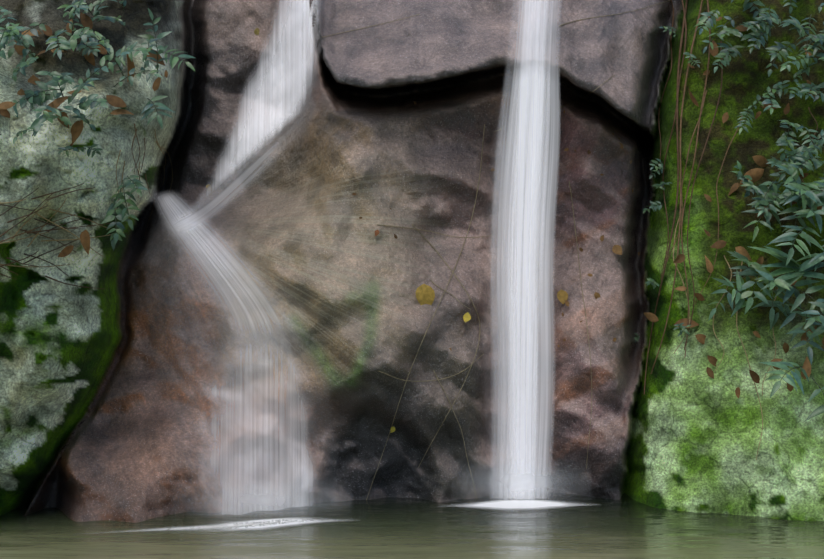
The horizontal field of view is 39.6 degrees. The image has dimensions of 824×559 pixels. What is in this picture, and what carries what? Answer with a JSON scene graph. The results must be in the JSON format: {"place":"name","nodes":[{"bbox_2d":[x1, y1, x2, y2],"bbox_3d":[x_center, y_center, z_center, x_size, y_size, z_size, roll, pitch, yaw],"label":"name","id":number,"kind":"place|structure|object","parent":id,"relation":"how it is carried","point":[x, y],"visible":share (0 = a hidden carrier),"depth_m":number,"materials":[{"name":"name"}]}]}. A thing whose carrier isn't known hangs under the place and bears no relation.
{"place":"outdoors","nodes":[
{"label":"outdoors","id":0,"kind":"place"},
{"bbox_2d":[143,209,342,515],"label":"waterfall","id":1,"kind":"structure","parent":0,"point":[172,297],"depth_m":4.85,"materials":[{"name":"liquid"}]},
{"bbox_2d":[190,0,323,212],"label":"waterfall","id":2,"kind":"structure","parent":0,"point":[293,47],"depth_m":5.61,"materials":[{"name":"white liquid"}]},
{"bbox_2d":[173,479,350,515],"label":"mist","id":3,"kind":"structure","parent":0,"point":[227,494],"depth_m":4.63,"materials":[{"name":"liquid"}]},
{"bbox_2d":[0,492,823,558],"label":"pool water","id":4,"kind":"structure","parent":0,"point":[625,526],"depth_m":4.29,"materials":[{"name":"green liquid"}]},
{"bbox_2d":[96,520,324,533],"bbox_3d":[-0.737,0.949,4.399,1.084,0.001,0.118,0,0,-16],"label":"foam","id":5,"kind":"object","parent":4,"relation":"on","point":[184,528],"visible":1,"depth_m":4.38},
{"bbox_2d":[172,516,351,531],"bbox_3d":[-0.555,0.949,4.425,0.766,0.001,0.222,0,0,-20],"label":"foam","id":6,"kind":"object","parent":4,"relation":"on","point":[275,525],"visible":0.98,"depth_m":4.45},
{"bbox_2d":[0,0,823,522],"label":"cliff rock","id":7,"kind":"object","parent":4,"relation":"in","point":[88,408],"visible":0.75,"depth_m":5.00,"materials":[{"name":"brown stone"}]},
{"bbox_2d":[154,192,312,369],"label":"waterfall","id":8,"kind":"structure","parent":7,"relation":"attached to","point":[173,207],"depth_m":5.09,"materials":[{"name":"liquid"}]},
{"bbox_2d":[158,97,318,241],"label":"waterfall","id":9,"kind":"object","parent":7,"relation":"attached to","point":[233,187],"visible":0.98,"depth_m":5.51,"materials":[{"name":"liquid"}]},
{"bbox_2d":[188,309,318,514],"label":"waterfall","id":10,"kind":"structure","parent":7,"relation":"attached to","point":[301,484],"depth_m":4.83,"materials":[{"name":"liquid"}]},
{"bbox_2d":[0,0,817,499],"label":"vines","id":11,"kind":"object","parent":7,"relation":"on","point":[680,180],"visible":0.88,"depth_m":5.10,"materials":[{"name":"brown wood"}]},
{"bbox_2d":[0,12,823,432],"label":"dead leaves","id":12,"kind":"object","parent":7,"relation":"on","point":[424,294],"visible":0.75,"depth_m":4.89,"materials":[{"name":"brown plant"}]},
{"bbox_2d":[0,0,823,421],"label":"foliage","id":13,"kind":"object","parent":7,"relation":"on","point":[812,200],"depth_m":4.74,"materials":[{"name":"green plant"}]},
{"bbox_2d":[482,97,516,499],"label":"waterfall","id":14,"kind":"structure","parent":7,"relation":"attached to","point":[514,220],"depth_m":4.93,"materials":[{"name":"liquid"}]},
{"bbox_2d":[489,0,561,498],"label":"waterfall stream","id":15,"kind":"structure","parent":7,"relation":"attached to","point":[542,392],"depth_m":4.98,"materials":[{"name":"liquid"}]},
{"bbox_2d":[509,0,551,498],"bbox_3d":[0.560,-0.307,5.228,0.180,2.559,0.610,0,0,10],"label":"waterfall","id":16,"kind":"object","parent":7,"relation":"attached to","point":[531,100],"visible":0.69,"depth_m":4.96,"materials":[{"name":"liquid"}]},
{"bbox_2d":[441,500,595,511],"bbox_3d":[0.459,0.949,4.790,0.696,0.001,0.286,0,0,1],"label":"foam","id":17,"kind":"object","parent":4,"relation":"on","point":[517,504],"visible":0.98,"depth_m":4.83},
{"bbox_2d":[451,459,590,502],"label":"mist","id":18,"kind":"structure","parent":0,"point":[530,476],"depth_m":4.89,"materials":[{"name":"liquid"}]}
]}

